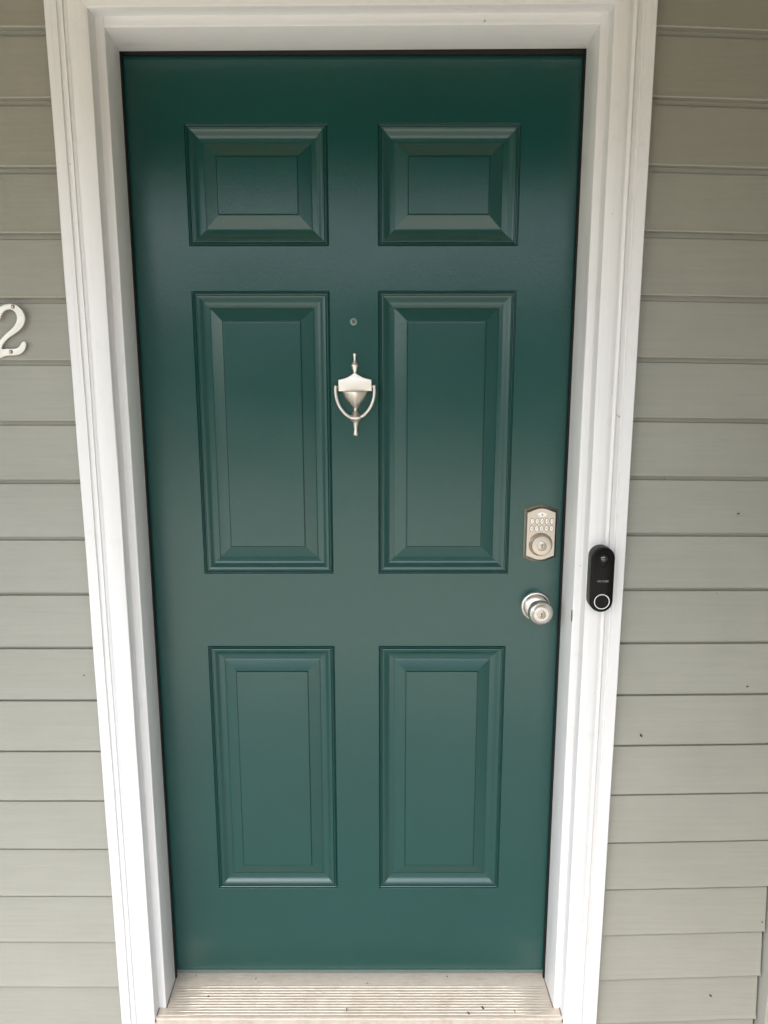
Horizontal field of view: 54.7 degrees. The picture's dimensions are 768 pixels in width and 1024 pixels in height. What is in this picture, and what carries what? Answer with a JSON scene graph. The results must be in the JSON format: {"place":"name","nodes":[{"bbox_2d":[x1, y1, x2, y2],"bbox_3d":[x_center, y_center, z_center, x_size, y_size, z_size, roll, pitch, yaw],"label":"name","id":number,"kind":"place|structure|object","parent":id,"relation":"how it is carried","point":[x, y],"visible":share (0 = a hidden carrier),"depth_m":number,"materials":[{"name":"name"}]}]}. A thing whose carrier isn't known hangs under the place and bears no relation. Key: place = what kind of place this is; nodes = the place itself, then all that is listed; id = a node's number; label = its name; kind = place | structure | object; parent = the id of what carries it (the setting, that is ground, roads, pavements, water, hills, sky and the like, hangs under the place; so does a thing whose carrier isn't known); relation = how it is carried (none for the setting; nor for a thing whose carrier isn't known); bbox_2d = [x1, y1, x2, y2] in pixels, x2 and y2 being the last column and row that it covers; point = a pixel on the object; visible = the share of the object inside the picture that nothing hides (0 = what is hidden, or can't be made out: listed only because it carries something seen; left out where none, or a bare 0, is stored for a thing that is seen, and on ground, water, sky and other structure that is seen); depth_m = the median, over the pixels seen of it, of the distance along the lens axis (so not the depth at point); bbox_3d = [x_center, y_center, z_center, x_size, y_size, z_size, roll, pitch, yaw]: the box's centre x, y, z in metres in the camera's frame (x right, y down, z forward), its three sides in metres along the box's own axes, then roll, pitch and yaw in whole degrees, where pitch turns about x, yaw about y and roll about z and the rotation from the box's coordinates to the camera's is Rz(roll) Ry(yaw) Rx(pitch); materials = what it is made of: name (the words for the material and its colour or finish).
{"place":"outdoors","nodes":[
{"label":"outdoors","id":0,"kind":"place"},
{"label":"ground","id":1,"kind":"structure","parent":0,"visible":0},
{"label":"porch floor","id":2,"kind":"structure","parent":1,"relation":"on","visible":0},
{"bbox_2d":[0,0,767,1023],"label":"house wall","id":3,"kind":"structure","parent":2,"relation":"on","point":[684,934],"depth_m":1.51,"materials":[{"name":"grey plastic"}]},
{"bbox_2d":[0,303,26,358],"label":"house number","id":4,"kind":"object","parent":3,"relation":"attached to","point":[18,326],"visible":1,"depth_m":1.40,"materials":[{"name":"white metal"}]},
{"bbox_2d":[43,0,657,1023],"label":"door frame","id":5,"kind":"object","parent":3,"relation":"attached to","point":[91,44],"visible":0.98,"depth_m":1.42,"materials":[{"name":"white paint"}]},
{"bbox_2d":[123,48,586,971],"bbox_3d":[-0.057,0.110,1.590,0.899,2.024,0.105,0,11,0],"label":"entry door","id":6,"kind":"structure","parent":5,"relation":"attached to","point":[355,290],"depth_m":1.57,"materials":[{"name":"green paint"}]},
{"bbox_2d":[155,969,562,1023],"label":"door threshold","id":7,"kind":"object","parent":5,"relation":"attached to","point":[331,997],"depth_m":1.72,"materials":[{"name":"wood"}]},
{"bbox_2d":[586,544,614,611],"bbox_3d":[0.426,0.131,1.457,0.046,0.131,0.034,0,11,0],"label":"video doorbell","id":8,"kind":"object","parent":5,"relation":"attached to","point":[600,577],"visible":1,"depth_m":1.45,"materials":[{"name":"black plastic"}]}
]}

